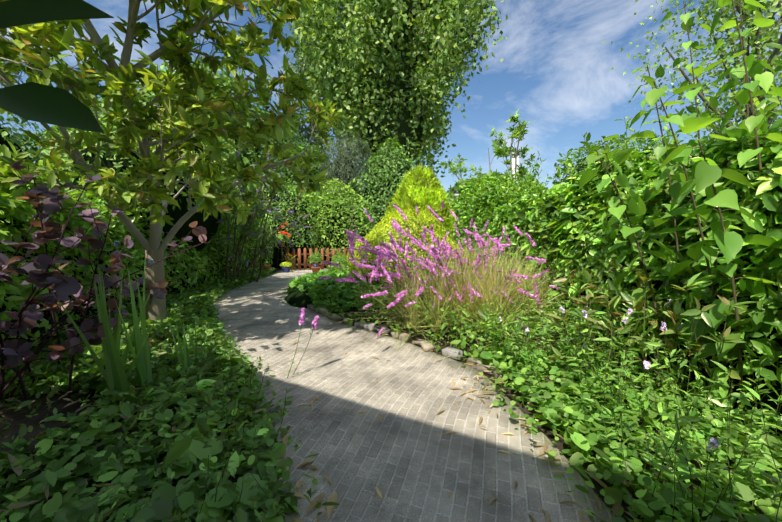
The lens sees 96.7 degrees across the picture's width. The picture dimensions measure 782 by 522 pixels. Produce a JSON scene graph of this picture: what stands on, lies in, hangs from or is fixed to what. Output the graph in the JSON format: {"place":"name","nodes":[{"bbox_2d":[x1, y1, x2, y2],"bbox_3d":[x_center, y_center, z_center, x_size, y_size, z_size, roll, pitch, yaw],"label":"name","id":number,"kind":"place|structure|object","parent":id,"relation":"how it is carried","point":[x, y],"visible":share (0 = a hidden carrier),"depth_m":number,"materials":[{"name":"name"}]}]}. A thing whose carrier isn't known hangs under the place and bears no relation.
{"place":"outdoors","nodes":[
{"label":"outdoors","id":0,"kind":"place"},
{"bbox_2d":[0,268,781,521],"bbox_3d":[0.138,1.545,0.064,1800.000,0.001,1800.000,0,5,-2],"label":"ground","id":1,"kind":"structure","parent":0,"point":[13,417],"depth_m":2.91,"materials":[{"name":"soil"}]},
{"bbox_2d":[0,43,781,434],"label":"hedge","id":2,"kind":"object","parent":1,"relation":"on","point":[566,213],"visible":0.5,"depth_m":4.13,"materials":[{"name":"green plant"}]},
{"bbox_2d":[0,0,781,435],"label":"branches","id":3,"kind":"object","parent":1,"relation":"on","point":[296,298],"visible":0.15,"depth_m":7.85,"materials":[{"name":"plant"}]},
{"bbox_2d":[0,0,781,521],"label":"foliage","id":4,"kind":"object","parent":3,"relation":"attached to","point":[348,46],"visible":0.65,"depth_m":3.57,"materials":[{"name":"green plant"}]},
{"bbox_2d":[0,0,781,521],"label":"stems","id":5,"kind":"object","parent":1,"relation":"on","point":[90,296],"visible":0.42,"depth_m":3.14,"materials":[{"name":"green plant"}]},
{"bbox_2d":[113,128,781,450],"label":"flowers","id":6,"kind":"object","parent":5,"relation":"attached to","point":[387,252],"visible":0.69,"depth_m":5.12,"materials":[{"name":"purple plant"}]},
{"bbox_2d":[0,0,781,331],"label":"branches","id":7,"kind":"object","parent":1,"relation":"on","point":[154,248],"visible":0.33,"depth_m":5.17,"materials":[{"name":"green plant"}]},
{"bbox_2d":[307,305,509,384],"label":"edging stones","id":8,"kind":"object","parent":1,"relation":"on","point":[453,353],"visible":0.67,"depth_m":4.56,"materials":[{"name":"beige stone"}]},
{"bbox_2d":[448,153,518,201],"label":"house","id":9,"kind":"structure","parent":1,"relation":"on","point":[513,173],"depth_m":13.71,"materials":[{"name":"paint"}]},
{"bbox_2d":[0,0,781,191],"label":"sky","id":10,"kind":"structure","parent":0,"point":[555,69],"materials":[{"name":"blue"}]},
{"bbox_2d":[208,268,614,521],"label":"paved path","id":11,"kind":"structure","parent":0,"point":[417,464],"depth_m":2.67,"materials":[{"name":"brick"}]},
{"bbox_2d":[277,231,286,269],"bbox_3d":[-4.438,-0.384,14.126,0.330,1.641,0.330,2,5,19],"label":"plant obelisk","id":12,"kind":"object","parent":11,"relation":"on","point":[281,248],"visible":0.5,"depth_m":14.08,"materials":[{"name":"metal"}]},
{"bbox_2d":[257,242,320,272],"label":"terracotta pots","id":13,"kind":"object","parent":11,"relation":"on","point":[316,269],"visible":0.44,"depth_m":13.14,"materials":[{"name":"ceramic"}]},
{"bbox_2d":[286,248,356,269],"bbox_3d":[-1.250,-0.102,14.778,6.297,0.973,0.142,0,5,-5],"label":"picket fence","id":14,"kind":"object","parent":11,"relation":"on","point":[305,254],"visible":0.29,"depth_m":14.53,"materials":[{"name":"brown wood"}]}
]}

